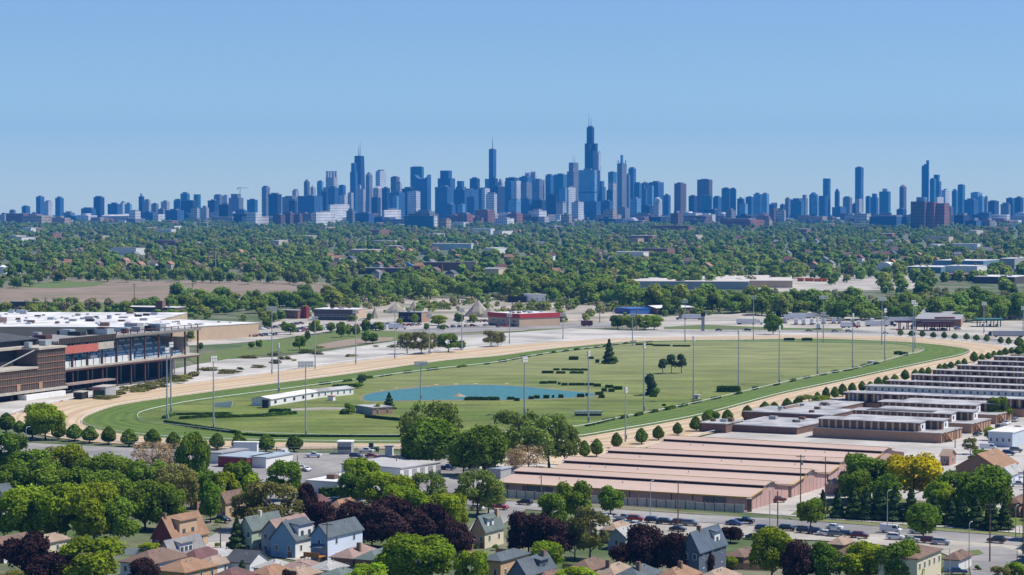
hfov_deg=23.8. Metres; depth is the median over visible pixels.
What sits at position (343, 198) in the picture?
office tower
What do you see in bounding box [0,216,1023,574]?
ground
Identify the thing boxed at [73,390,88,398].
kiosk
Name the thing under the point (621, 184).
office tower
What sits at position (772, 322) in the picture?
broadleaf tree
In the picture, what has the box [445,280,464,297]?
belt tree
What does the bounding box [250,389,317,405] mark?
white shed
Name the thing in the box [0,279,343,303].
bare field
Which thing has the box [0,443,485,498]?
front lot
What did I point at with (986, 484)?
broadleaf tree
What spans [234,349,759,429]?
worn grass
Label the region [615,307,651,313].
blue shed
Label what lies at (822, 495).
spruce tree
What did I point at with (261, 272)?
belt tree
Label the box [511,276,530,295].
belt tree
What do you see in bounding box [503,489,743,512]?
concrete fence
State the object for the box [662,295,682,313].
belt tree
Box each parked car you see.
[215,515,231,521]
[305,452,321,456]
[349,452,362,457]
[358,447,373,452]
[365,453,378,457]
[441,464,456,469]
[469,504,485,509]
[492,503,509,509]
[516,498,532,504]
[612,518,629,521]
[613,513,628,520]
[627,514,643,521]
[644,516,657,522]
[656,517,672,524]
[669,525,686,531]
[672,518,682,524]
[681,519,699,525]
[725,519,742,524]
[735,516,754,523]
[745,533,754,538]
[754,524,766,529]
[773,496,786,501]
[778,524,796,530]
[796,526,809,532]
[807,527,821,534]
[817,529,828,534]
[825,523,843,529]
[827,529,844,536]
[839,530,851,537]
[851,531,869,538]
[886,532,904,539]
[902,536,919,541]
[920,536,933,542]
[932,537,950,544]
[948,567,967,573]
[972,431,982,435]
[987,535,1005,542]
[1002,420,1010,424]
[1002,449,1015,454]
[1009,446,1022,451]
[1011,417,1018,421]
[1012,480,1022,485]
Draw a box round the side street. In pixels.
[967,546,1023,574]
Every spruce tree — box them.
[226,517,245,549]
[238,560,247,569]
[383,392,396,408]
[601,339,616,363]
[645,385,654,393]
[816,489,830,513]
[829,487,845,517]
[842,485,860,517]
[857,487,873,519]
[870,485,886,519]
[885,485,902,520]
[901,486,916,520]
[930,495,943,523]
[941,496,956,524]
[952,496,968,526]
[964,494,984,527]
[981,497,1001,529]
[998,498,1014,529]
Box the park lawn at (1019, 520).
[791,496,1022,524]
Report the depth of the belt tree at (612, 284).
2082.32 m
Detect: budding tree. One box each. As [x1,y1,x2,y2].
[130,440,173,465]
[159,443,179,467]
[504,449,528,468]
[509,444,546,466]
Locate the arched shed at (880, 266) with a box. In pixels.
[877,262,891,269]
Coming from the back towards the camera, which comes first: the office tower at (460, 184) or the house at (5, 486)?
the office tower at (460, 184)
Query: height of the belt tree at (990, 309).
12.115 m
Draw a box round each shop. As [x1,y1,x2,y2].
[277,306,308,318]
[314,307,365,319]
[398,310,429,321]
[487,310,560,326]
[916,308,963,326]
[987,426,1023,446]
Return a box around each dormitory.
[812,414,962,442]
[843,390,1023,416]
[851,406,991,433]
[864,384,1023,396]
[877,398,1011,423]
[885,379,1023,389]
[909,373,1023,383]
[932,369,1023,376]
[955,364,1023,371]
[977,360,1023,365]
[992,355,1023,360]
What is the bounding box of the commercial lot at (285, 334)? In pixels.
[187,318,494,344]
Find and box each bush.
[341,402,355,413]
[352,382,363,386]
[652,388,659,394]
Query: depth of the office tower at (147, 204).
12184.81 m
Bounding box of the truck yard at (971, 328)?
[645,313,1023,339]
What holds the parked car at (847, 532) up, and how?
on the parking strip
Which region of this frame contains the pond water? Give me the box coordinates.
[363,385,594,400]
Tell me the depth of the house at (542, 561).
541.49 m
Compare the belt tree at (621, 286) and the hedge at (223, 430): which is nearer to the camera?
the hedge at (223, 430)
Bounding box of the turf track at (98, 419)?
[82,339,968,442]
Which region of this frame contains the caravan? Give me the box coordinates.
[327,395,335,400]
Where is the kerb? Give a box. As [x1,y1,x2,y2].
[507,500,1021,536]
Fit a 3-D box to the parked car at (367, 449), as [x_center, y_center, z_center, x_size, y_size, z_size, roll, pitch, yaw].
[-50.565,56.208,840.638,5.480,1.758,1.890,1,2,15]
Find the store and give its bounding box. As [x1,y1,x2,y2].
[115,319,258,340]
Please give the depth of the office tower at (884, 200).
11578.10 m
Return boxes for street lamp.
[650,480,653,515]
[887,490,889,533]
[968,521,972,569]
[1015,504,1018,539]
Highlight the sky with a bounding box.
[0,0,1023,222]
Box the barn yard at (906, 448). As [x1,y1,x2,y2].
[500,417,1023,532]
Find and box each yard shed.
[209,448,248,462]
[217,451,271,466]
[252,452,293,467]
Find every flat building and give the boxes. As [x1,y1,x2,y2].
[9,235,25,240]
[12,237,33,240]
[22,228,35,231]
[46,233,60,236]
[82,235,109,238]
[110,247,144,254]
[155,240,181,244]
[156,229,175,232]
[270,240,291,244]
[349,249,381,254]
[369,229,390,235]
[373,240,396,242]
[472,228,494,233]
[484,247,507,252]
[493,230,512,235]
[616,251,648,257]
[629,235,656,241]
[630,238,643,242]
[642,248,674,253]
[796,229,810,234]
[855,223,868,226]
[869,240,900,243]
[879,233,894,238]
[926,236,952,242]
[951,243,980,249]
[969,230,982,236]
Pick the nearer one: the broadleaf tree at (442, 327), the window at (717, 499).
the window at (717, 499)
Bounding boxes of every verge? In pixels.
[505,499,713,514]
[789,517,1021,535]
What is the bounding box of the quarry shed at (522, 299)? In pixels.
[507,296,526,302]
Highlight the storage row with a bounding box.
[340,457,441,477]
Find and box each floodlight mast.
[164,347,168,419]
[168,342,172,412]
[210,356,216,426]
[266,306,277,373]
[277,343,279,392]
[297,361,313,434]
[312,316,317,368]
[353,309,358,363]
[392,309,397,358]
[414,361,427,399]
[426,313,431,354]
[459,308,463,349]
[507,313,511,343]
[522,356,527,414]
[560,313,565,338]
[587,351,589,422]
[624,387,627,441]
[630,313,634,345]
[643,343,645,411]
[682,300,687,342]
[692,336,694,400]
[738,329,739,385]
[751,296,755,341]
[778,326,780,382]
[816,318,818,375]
[819,296,827,342]
[852,313,853,367]
[878,297,886,344]
[883,308,886,360]
[911,300,915,352]
[914,302,917,348]
[1021,306,1023,330]
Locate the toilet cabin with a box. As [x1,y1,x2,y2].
[384,445,393,455]
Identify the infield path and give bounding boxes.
[291,407,355,410]
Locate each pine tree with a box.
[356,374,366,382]
[645,373,657,393]
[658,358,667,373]
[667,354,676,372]
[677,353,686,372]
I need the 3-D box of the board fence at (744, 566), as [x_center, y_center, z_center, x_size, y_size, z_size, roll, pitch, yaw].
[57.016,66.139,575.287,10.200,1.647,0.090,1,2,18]
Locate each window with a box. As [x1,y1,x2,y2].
[522,486,552,492]
[703,496,713,502]
[715,497,725,503]
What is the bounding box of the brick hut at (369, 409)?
[355,404,392,414]
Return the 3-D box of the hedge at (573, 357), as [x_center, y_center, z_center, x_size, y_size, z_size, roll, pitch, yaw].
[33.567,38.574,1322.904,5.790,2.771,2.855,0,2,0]
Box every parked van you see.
[298,463,303,470]
[879,523,901,532]
[980,443,996,449]
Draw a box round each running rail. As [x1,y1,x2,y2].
[11,334,1012,464]
[82,337,969,442]
[137,340,923,434]
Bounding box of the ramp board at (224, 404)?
[214,401,232,406]
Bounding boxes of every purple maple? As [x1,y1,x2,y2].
[0,530,52,574]
[24,550,73,574]
[127,557,160,574]
[282,569,296,574]
[294,481,318,513]
[303,500,335,527]
[332,498,365,520]
[357,512,383,546]
[359,494,423,541]
[409,501,454,537]
[444,520,474,556]
[506,510,544,551]
[527,513,573,553]
[608,543,628,562]
[625,522,666,567]
[656,531,687,568]
[706,551,715,571]
[722,526,743,542]
[779,538,814,574]
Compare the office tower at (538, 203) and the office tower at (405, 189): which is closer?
the office tower at (538, 203)
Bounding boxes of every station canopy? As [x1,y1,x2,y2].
[894,320,919,328]
[920,321,953,330]
[973,318,1004,326]
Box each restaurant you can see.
[10,301,37,307]
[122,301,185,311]
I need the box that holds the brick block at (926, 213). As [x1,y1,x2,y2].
[911,197,949,228]
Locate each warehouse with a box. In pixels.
[631,277,749,289]
[702,275,792,287]
[907,265,945,272]
[935,258,999,265]
[945,264,986,272]
[948,273,987,280]
[973,275,1023,283]
[999,257,1023,268]
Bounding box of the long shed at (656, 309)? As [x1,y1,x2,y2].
[643,304,692,313]
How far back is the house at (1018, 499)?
670.90 m
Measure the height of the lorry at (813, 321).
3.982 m
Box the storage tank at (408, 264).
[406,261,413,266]
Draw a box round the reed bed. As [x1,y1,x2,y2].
[318,337,395,348]
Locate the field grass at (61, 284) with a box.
[12,281,109,287]
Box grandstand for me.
[30,322,200,392]
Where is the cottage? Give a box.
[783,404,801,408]
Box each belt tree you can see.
[0,277,4,287]
[0,302,12,310]
[11,277,22,286]
[23,274,34,284]
[27,304,37,311]
[32,271,43,282]
[46,306,57,311]
[50,302,59,308]
[53,271,65,280]
[58,301,71,310]
[59,268,72,280]
[71,266,85,277]
[74,302,83,311]
[83,298,95,310]
[85,272,94,280]
[92,301,101,309]
[93,265,103,278]
[100,267,114,281]
[104,297,113,307]
[109,265,120,278]
[111,303,120,311]
[119,300,133,311]
[120,270,132,279]
[133,298,151,305]
[136,271,142,278]
[146,271,154,280]
[148,296,158,305]
[153,272,160,279]
[165,297,177,305]
[168,269,175,279]
[168,282,185,295]
[170,267,184,280]
[173,294,187,305]
[180,287,197,296]
[185,297,202,309]
[188,268,201,283]
[192,288,210,300]
[202,292,217,306]
[204,271,214,282]
[205,293,233,312]
[212,269,226,281]
[213,286,231,296]
[219,298,232,314]
[226,273,234,280]
[226,295,237,311]
[231,292,240,300]
[235,300,243,309]
[240,289,260,300]
[240,294,249,302]
[240,300,249,310]
[241,271,254,281]
[249,299,265,311]
[252,295,268,307]
[256,268,264,280]
[261,293,273,303]
[265,274,273,281]
[266,271,280,280]
[269,290,287,306]
[270,298,277,305]
[277,290,291,306]
[282,271,293,281]
[282,291,300,308]
[288,273,298,282]
[292,299,306,307]
[297,270,313,283]
[297,283,312,297]
[298,288,318,303]
[306,297,326,306]
[309,293,322,307]
[311,275,317,282]
[319,284,335,303]
[323,289,342,305]
[325,271,337,284]
[331,281,342,291]
[334,274,349,282]
[336,284,349,292]
[340,287,352,297]
[344,276,367,295]
[346,282,355,294]
[353,278,368,293]
[358,282,380,296]
[365,278,382,297]
[378,284,388,296]
[382,283,392,293]
[385,278,401,286]
[394,283,403,295]
[400,280,412,295]
[402,276,416,292]
[405,272,419,291]
[415,277,439,298]
[420,277,434,298]
[434,275,450,286]
[434,284,446,295]
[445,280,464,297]
[460,281,482,297]
[477,281,491,295]
[482,272,501,295]
[488,275,509,292]
[500,273,510,294]
[500,279,517,295]
[506,271,519,279]
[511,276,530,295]
[520,273,541,280]
[529,279,543,293]
[533,276,553,293]
[543,287,560,300]
[547,278,565,298]
[554,275,562,279]
[561,272,578,296]
[562,278,574,298]
[562,281,570,295]
[573,273,593,286]
[573,284,580,295]
[578,281,599,303]
[589,277,609,301]
[599,289,614,303]
[600,276,615,282]
[606,282,641,300]
[607,282,615,289]
[618,288,644,306]
[621,278,639,287]
[636,287,651,305]
[643,283,662,305]
[659,286,671,304]
[661,283,676,303]
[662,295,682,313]
[671,283,689,303]
[685,293,704,308]
[689,287,707,307]
[697,283,722,304]
[705,291,721,311]
[717,291,746,313]
[732,294,751,312]
[736,295,750,312]
[744,285,760,298]
[745,300,764,313]
[751,291,771,314]
[758,284,773,304]
[768,292,798,315]
[775,291,793,314]
[789,288,800,302]
[791,300,810,312]
[799,288,827,311]
[817,305,825,313]
[824,293,835,301]
[825,299,853,317]
[839,293,849,300]
[842,286,862,296]
[848,295,877,318]
[851,302,876,319]
[871,296,888,318]
[881,295,898,318]
[885,305,903,316]
[896,304,907,311]
[898,291,919,302]
[902,303,920,316]
[904,296,917,302]
[918,298,929,308]
[925,298,945,312]
[926,296,947,308]
[936,297,961,310]
[943,290,972,301]
[944,298,963,310]
[952,304,978,321]
[954,291,969,306]
[965,285,983,300]
[968,298,983,306]
[975,304,992,317]
[978,290,994,304]
[978,302,991,320]
[984,294,1008,309]
[990,303,1008,317]
[995,299,1014,318]
[1009,292,1023,319]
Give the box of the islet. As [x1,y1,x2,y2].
[453,393,464,396]
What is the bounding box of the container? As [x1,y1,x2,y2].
[261,399,269,407]
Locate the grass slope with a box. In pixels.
[190,330,437,363]
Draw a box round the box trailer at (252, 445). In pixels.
[230,441,258,451]
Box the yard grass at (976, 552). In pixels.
[968,550,983,555]
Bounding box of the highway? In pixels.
[626,330,1013,343]
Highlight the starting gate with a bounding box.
[574,411,601,415]
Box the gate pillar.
[747,498,751,511]
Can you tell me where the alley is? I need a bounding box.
[206,540,310,559]
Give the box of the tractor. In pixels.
[368,442,378,451]
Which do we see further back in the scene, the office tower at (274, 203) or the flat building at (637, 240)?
the office tower at (274, 203)
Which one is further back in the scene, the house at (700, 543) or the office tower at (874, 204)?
the office tower at (874, 204)
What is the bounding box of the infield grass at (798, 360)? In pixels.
[138,341,922,434]
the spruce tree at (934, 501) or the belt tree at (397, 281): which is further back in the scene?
the belt tree at (397, 281)
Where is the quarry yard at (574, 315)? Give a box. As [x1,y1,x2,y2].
[280,297,655,330]
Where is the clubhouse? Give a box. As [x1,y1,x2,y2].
[0,333,67,401]
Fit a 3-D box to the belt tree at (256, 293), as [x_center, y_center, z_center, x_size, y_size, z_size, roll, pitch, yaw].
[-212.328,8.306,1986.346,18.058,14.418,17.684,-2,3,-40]
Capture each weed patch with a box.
[93,395,114,399]
[116,389,127,394]
[118,386,146,390]
[130,388,151,392]
[131,383,159,387]
[144,381,168,385]
[161,377,172,381]
[167,375,182,379]
[173,378,188,381]
[177,374,191,377]
[188,372,199,376]
[196,367,217,370]
[217,369,242,373]
[239,355,257,358]
[251,364,265,367]
[267,351,280,355]
[268,359,281,363]
[298,349,313,353]
[308,351,323,354]
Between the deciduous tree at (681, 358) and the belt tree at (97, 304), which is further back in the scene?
the belt tree at (97, 304)
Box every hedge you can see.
[162,412,176,418]
[163,420,196,427]
[176,412,232,414]
[179,413,231,418]
[196,425,241,432]
[215,414,263,417]
[234,432,279,436]
[262,410,297,416]
[268,408,290,411]
[278,434,317,436]
[317,434,370,436]
[318,486,340,496]
[332,383,353,386]
[364,415,398,420]
[369,434,399,436]
[426,367,437,370]
[464,396,499,399]
[547,380,556,383]
[569,356,578,359]
[569,368,587,370]
[569,371,583,373]
[602,417,614,421]
[613,386,622,389]
[618,414,628,418]
[633,412,643,415]
[649,409,658,412]
[652,344,670,345]
[664,405,675,409]
[672,345,690,346]
[716,385,740,391]
[784,338,794,340]
[801,338,812,340]
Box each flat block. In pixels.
[699,418,743,432]
[733,416,818,434]
[743,405,852,419]
[786,400,865,408]
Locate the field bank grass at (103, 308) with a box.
[56,302,207,316]
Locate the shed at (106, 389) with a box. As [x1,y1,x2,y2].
[92,384,116,397]
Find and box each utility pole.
[215,526,225,547]
[321,522,331,559]
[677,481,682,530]
[777,491,777,525]
[796,454,804,501]
[825,456,825,518]
[985,503,995,561]
[1018,470,1023,554]
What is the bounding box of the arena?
[102,215,128,222]
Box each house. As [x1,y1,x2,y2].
[0,482,16,514]
[0,532,27,563]
[38,531,71,552]
[62,259,71,263]
[95,261,103,267]
[118,547,187,574]
[120,258,130,266]
[126,262,137,269]
[136,261,145,266]
[149,260,158,266]
[150,510,209,547]
[159,557,219,574]
[160,533,205,552]
[165,261,174,268]
[186,546,217,558]
[188,486,201,509]
[191,262,200,266]
[214,567,257,574]
[217,488,243,518]
[240,510,280,549]
[252,562,290,574]
[259,513,314,554]
[268,516,314,557]
[277,564,323,574]
[302,494,330,512]
[303,516,364,560]
[319,567,352,574]
[328,542,376,568]
[331,497,356,516]
[334,255,343,261]
[346,256,356,262]
[353,548,382,574]
[371,270,382,277]
[373,261,382,267]
[414,262,424,270]
[428,267,440,271]
[444,270,458,277]
[453,539,475,557]
[470,508,505,548]
[485,548,531,574]
[497,264,507,266]
[504,254,513,260]
[506,550,557,574]
[541,567,557,574]
[548,252,555,259]
[570,556,611,571]
[596,560,630,574]
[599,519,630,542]
[608,523,636,548]
[616,561,663,574]
[659,561,703,574]
[680,523,727,574]
[682,258,692,265]
[702,262,712,268]
[703,567,741,574]
[726,546,755,568]
[783,256,792,262]
[807,262,818,268]
[818,256,828,263]
[824,477,840,494]
[826,260,835,267]
[828,535,855,549]
[837,543,854,560]
[843,252,851,256]
[857,255,864,262]
[876,544,943,574]
[882,251,889,258]
[939,449,956,465]
[955,448,1018,473]
[984,247,992,253]
[998,463,1022,486]
[1007,494,1022,516]
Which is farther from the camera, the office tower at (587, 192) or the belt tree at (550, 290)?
the office tower at (587, 192)
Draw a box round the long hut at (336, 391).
[310,385,353,397]
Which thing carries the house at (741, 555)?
on the ground at (140, 538)
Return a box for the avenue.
[387,323,616,333]
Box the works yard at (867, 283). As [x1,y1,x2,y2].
[758,275,914,291]
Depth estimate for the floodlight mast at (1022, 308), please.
1574.24 m
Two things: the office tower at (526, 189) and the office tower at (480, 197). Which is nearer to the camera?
the office tower at (480, 197)
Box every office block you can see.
[404,213,433,228]
[433,215,436,226]
[869,215,906,226]
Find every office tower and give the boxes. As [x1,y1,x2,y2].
[0,213,5,222]
[22,205,29,212]
[36,196,43,214]
[44,200,52,216]
[55,196,63,216]
[63,211,74,215]
[81,207,95,214]
[93,196,104,216]
[108,202,120,214]
[120,201,125,213]
[125,203,131,213]
[129,210,140,217]
[139,194,143,217]
[144,199,150,212]
[151,203,158,212]
[158,208,164,213]
[161,200,169,209]
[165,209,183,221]
[174,199,181,209]
[180,192,189,200]
[181,200,197,213]
[191,207,199,221]
[194,194,200,217]
[201,206,208,219]
[208,199,219,215]
[214,194,222,204]
[219,203,230,216]
[222,195,228,202]
[229,194,242,211]
[235,209,247,213]
[247,199,257,212]
[262,186,269,215]
[268,193,281,215]
[282,196,297,214]
[289,199,296,212]
[292,189,298,196]
[298,195,322,213]
[304,179,309,194]
[310,185,315,194]
[317,180,323,195]
[321,187,328,210]
[326,171,337,187]
[328,186,338,204]
[339,185,345,194]
[339,194,347,204]
[348,192,353,210]
[350,163,357,212]
[354,146,365,211]
[358,184,361,211]
[360,188,364,211]
[366,172,372,211]
[371,197,380,215]
[373,186,381,215]
[376,170,385,187]
[382,187,389,215]
[389,191,404,218]
[391,176,399,192]
[392,195,398,209]
[396,182,401,190]
[402,187,413,215]
[407,191,419,215]
[410,166,423,190]
[415,174,430,209]
[435,185,453,218]
[438,171,454,189]
[446,203,455,214]
[454,188,469,212]
[455,189,478,209]
[456,181,465,188]
[457,203,464,212]
[467,196,476,214]
[470,177,479,189]
[478,187,486,208]
[482,188,489,208]
[485,136,495,187]
[486,192,496,213]
[489,185,504,213]
[491,177,497,186]
[505,177,519,181]
[505,181,513,212]
[508,199,520,212]
[514,180,520,199]
[519,176,531,182]
[520,198,531,214]
[521,182,531,198]
[530,172,536,179]
[532,179,544,199]
[532,199,545,210]
[545,174,553,210]
[547,193,556,214]
[554,173,566,202]
[556,201,565,214]
[559,187,566,212]
[567,163,578,200]
[567,186,575,213]
[571,201,583,220]
[578,169,596,213]
[585,118,599,201]
[585,201,600,219]
[598,151,600,180]
[600,181,605,200]
[600,200,612,213]
[606,189,611,200]
[608,171,616,209]
[608,182,615,209]
[617,155,626,214]
[618,207,628,218]
[627,173,629,216]
[628,167,635,197]
[630,197,640,214]
[634,182,641,205]
[641,205,652,212]
[642,179,646,205]
[642,182,648,204]
[648,185,653,205]
[649,181,663,214]
[653,197,661,214]
[653,202,660,216]
[663,194,670,214]
[674,182,685,212]
[688,195,696,212]
[697,179,711,212]
[702,195,712,212]
[704,209,720,215]
[713,196,720,209]
[721,187,729,211]
[725,208,735,217]
[730,188,735,209]
[737,197,744,215]
[739,203,747,215]
[745,196,753,214]
[753,193,760,214]
[761,193,768,213]
[769,203,776,208]
[769,208,776,217]
[776,208,785,221]
[785,197,790,217]
[790,198,803,217]
[793,200,803,218]
[802,195,807,214]
[809,192,816,214]
[811,195,818,215]
[819,196,827,215]
[823,178,830,215]
[832,206,845,216]
[835,189,839,205]
[843,196,851,212]
[852,203,855,212]
[855,167,863,211]
[856,198,861,212]
[865,196,870,212]
[871,194,878,213]
[879,189,890,212]
[896,208,906,214]
[899,185,905,208]
[921,160,928,200]
[930,178,935,201]
[934,175,940,196]
[936,196,943,202]
[941,189,949,202]
[949,205,952,214]
[952,189,957,214]
[958,184,964,212]
[964,198,977,217]
[971,192,981,199]
[977,195,984,213]
[985,196,987,211]
[988,200,998,214]
[1000,202,1010,216]
[1006,197,1013,216]
[1014,196,1023,216]
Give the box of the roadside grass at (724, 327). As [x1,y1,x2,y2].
[664,325,842,329]
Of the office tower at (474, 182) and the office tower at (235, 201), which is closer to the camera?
the office tower at (235, 201)
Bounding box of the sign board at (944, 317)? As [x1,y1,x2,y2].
[934,317,954,318]
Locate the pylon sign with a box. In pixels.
[701,312,704,330]
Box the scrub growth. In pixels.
[0,269,1013,321]
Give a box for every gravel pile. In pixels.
[372,307,379,318]
[384,303,405,312]
[410,301,416,310]
[464,300,485,316]
[479,306,495,317]
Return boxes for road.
[208,492,294,541]
[342,497,1021,546]
[469,508,525,531]
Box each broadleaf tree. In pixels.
[0,432,28,466]
[0,462,33,488]
[0,483,43,532]
[0,503,12,535]
[8,448,64,485]
[23,402,67,439]
[25,466,73,488]
[28,482,82,535]
[51,442,89,468]
[53,534,127,574]
[56,466,93,485]
[58,481,120,538]
[69,451,120,484]
[78,468,133,495]
[100,495,140,538]
[102,455,144,485]
[120,478,164,529]
[128,459,166,486]
[138,542,159,551]
[148,482,187,523]
[173,431,211,472]
[187,331,194,338]
[194,469,215,501]
[198,480,221,522]
[213,470,242,491]
[222,460,252,490]
[239,470,267,504]
[255,340,261,346]
[262,318,271,328]
[265,459,301,500]
[270,313,276,321]
[280,321,288,330]
[284,323,296,333]
[292,335,305,349]
[304,331,310,339]
[308,318,323,331]
[327,322,334,330]
[335,472,363,499]
[336,321,346,334]
[342,457,381,498]
[344,561,388,574]
[346,324,351,335]
[349,315,356,320]
[351,325,360,334]
[355,470,393,503]
[361,319,370,330]
[361,330,369,341]
[368,333,377,343]
[372,550,411,574]
[373,322,383,328]
[379,532,455,574]
[380,483,414,504]
[382,473,419,492]
[396,318,402,323]
[400,432,426,459]
[403,417,460,460]
[403,487,427,509]
[411,314,417,322]
[419,493,462,521]
[430,315,448,325]
[436,333,460,351]
[439,324,445,329]
[444,492,468,522]
[446,437,475,471]
[452,550,489,574]
[454,313,464,322]
[456,340,465,347]
[459,423,510,469]
[469,314,477,322]
[529,540,564,563]
[538,492,567,521]
[554,566,597,574]
[556,480,592,516]
[597,484,625,513]
[609,315,624,328]
[622,314,642,329]
[637,317,652,329]
[645,315,664,329]
[701,409,719,418]
[726,556,738,569]
[748,525,794,574]
[763,313,783,333]
[796,496,824,526]
[808,540,842,574]
[820,395,830,399]
[837,468,872,498]
[841,539,881,574]
[844,453,890,500]
[872,473,902,502]
[873,536,924,574]
[905,502,942,535]
[922,479,950,503]
[934,469,968,494]
[936,486,958,512]
[955,479,984,507]
[957,463,1014,518]
[967,449,986,458]
[983,426,994,437]
[986,396,1013,414]
[1003,562,1023,574]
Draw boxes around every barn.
[499,466,791,509]
[553,456,829,496]
[599,446,847,478]
[648,435,903,468]
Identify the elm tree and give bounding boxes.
[0,569,25,574]
[35,445,74,469]
[155,463,192,491]
[161,467,201,504]
[229,490,262,518]
[239,478,304,516]
[397,332,416,353]
[410,331,433,353]
[428,333,437,352]
[482,330,499,346]
[491,331,505,345]
[560,523,588,559]
[567,506,610,557]
[838,452,859,476]
[961,437,978,453]
[990,565,1010,574]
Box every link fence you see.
[8,432,363,452]
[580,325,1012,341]
[789,510,1019,533]
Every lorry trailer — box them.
[581,320,592,324]
[784,315,805,319]
[789,313,816,317]
[820,312,832,317]
[889,317,914,322]
[1012,314,1022,319]
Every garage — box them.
[202,554,229,572]
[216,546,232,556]
[227,549,270,570]
[251,559,289,570]
[284,557,319,568]
[311,559,349,573]
[941,549,973,571]
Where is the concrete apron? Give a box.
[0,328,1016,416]
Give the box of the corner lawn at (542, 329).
[523,328,567,330]
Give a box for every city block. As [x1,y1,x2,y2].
[6,213,31,222]
[22,214,51,223]
[53,216,70,223]
[64,214,79,220]
[78,213,96,220]
[91,217,103,222]
[126,218,144,222]
[142,211,157,220]
[153,214,164,221]
[184,213,190,219]
[210,211,218,215]
[214,217,233,222]
[233,214,246,222]
[242,216,268,223]
[247,213,261,224]
[273,214,284,224]
[283,211,294,225]
[293,214,302,225]
[295,212,311,221]
[312,211,334,224]
[328,204,348,220]
[346,209,354,223]
[355,212,373,223]
[374,216,395,222]
[382,219,403,224]
[383,208,400,218]
[415,210,434,215]
[439,218,450,228]
[445,214,456,221]
[452,222,468,227]
[458,213,472,222]
[473,215,484,224]
[475,209,494,224]
[495,217,513,224]
[498,213,507,217]
[508,211,522,223]
[523,215,538,223]
[528,209,546,215]
[538,216,548,223]
[544,221,573,224]
[547,215,554,221]
[561,213,571,225]
[595,214,620,221]
[599,217,622,224]
[603,209,616,218]
[623,219,637,223]
[628,220,648,223]
[630,214,652,216]
[638,217,648,219]
[649,217,666,222]
[650,225,693,230]
[671,211,682,225]
[683,212,701,219]
[684,215,708,219]
[684,219,707,224]
[695,215,711,223]
[702,213,714,221]
[715,216,724,221]
[717,212,724,215]
[720,218,731,223]
[723,218,763,227]
[736,214,756,219]
[749,215,768,219]
[758,216,776,221]
[764,218,771,228]
[797,216,826,222]
[806,220,828,223]
[840,213,847,219]
[844,213,853,221]
[854,212,870,222]
[949,215,953,221]
[954,213,969,223]
[965,218,980,228]
[979,212,991,219]
[981,218,995,226]
[986,227,1008,231]
[992,215,1009,219]
[992,218,1013,224]
[1010,216,1023,220]
[1015,212,1023,215]
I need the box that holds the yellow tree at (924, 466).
[884,452,943,497]
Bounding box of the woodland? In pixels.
[0,219,1022,281]
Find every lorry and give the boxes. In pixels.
[388,323,406,328]
[676,314,700,319]
[736,319,762,324]
[810,319,815,324]
[840,322,858,327]
[865,321,896,326]
[985,331,1023,336]
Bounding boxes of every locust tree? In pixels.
[396,399,463,435]
[400,414,428,440]
[405,470,448,496]
[453,468,504,515]
[471,482,506,513]
[491,409,538,448]
[518,413,579,467]
[550,424,580,458]
[796,394,823,402]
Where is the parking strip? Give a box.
[591,517,1021,554]
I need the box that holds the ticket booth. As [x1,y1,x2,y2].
[337,440,354,453]
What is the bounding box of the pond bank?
[359,384,598,401]
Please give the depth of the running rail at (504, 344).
1314.19 m
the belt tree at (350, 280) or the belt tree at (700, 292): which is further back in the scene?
the belt tree at (350, 280)
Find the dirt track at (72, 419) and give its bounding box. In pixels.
[11,335,1014,463]
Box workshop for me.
[306,472,377,492]
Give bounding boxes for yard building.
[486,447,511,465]
[487,466,511,478]
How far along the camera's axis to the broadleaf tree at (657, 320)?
1631.23 m
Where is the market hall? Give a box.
[0,309,187,336]
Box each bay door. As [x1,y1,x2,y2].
[412,468,416,475]
[428,466,432,473]
[436,464,440,473]
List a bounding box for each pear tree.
[0,412,15,432]
[12,420,24,433]
[22,423,38,437]
[51,421,66,439]
[66,424,82,440]
[81,426,99,442]
[100,426,116,444]
[120,429,138,446]
[143,429,161,446]
[165,431,180,447]
[209,433,225,449]
[231,433,247,446]
[258,434,275,451]
[285,434,303,451]
[578,440,590,456]
[590,438,603,455]
[610,432,622,445]
[634,428,647,443]
[652,425,664,439]
[672,422,682,434]
[689,416,701,430]
[701,411,713,420]
[721,409,733,418]
[741,405,751,417]
[759,401,769,407]
[781,398,792,405]
[793,398,802,403]
[822,387,830,397]
[830,386,838,396]
[838,383,847,395]
[848,382,856,390]
[858,381,865,390]
[874,377,883,383]
[882,375,888,383]
[900,369,909,379]
[919,330,925,336]
[919,368,925,373]
[925,367,931,373]
[941,331,946,337]
[947,362,954,367]
[961,358,967,363]
[963,333,969,339]
[969,351,978,362]
[973,334,979,340]
[978,353,984,359]
[983,334,989,341]
[985,352,991,358]
[997,337,1003,343]
[1002,348,1009,355]
[1005,337,1011,344]
[1013,346,1023,355]
[1014,337,1023,345]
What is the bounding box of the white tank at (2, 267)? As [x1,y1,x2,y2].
[0,265,6,273]
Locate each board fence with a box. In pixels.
[120,548,145,554]
[563,563,573,568]
[732,563,768,570]
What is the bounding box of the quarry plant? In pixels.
[524,294,546,301]
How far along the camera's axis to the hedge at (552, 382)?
1152.94 m
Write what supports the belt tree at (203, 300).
on the ground at (140, 538)
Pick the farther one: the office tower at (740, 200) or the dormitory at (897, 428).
the office tower at (740, 200)

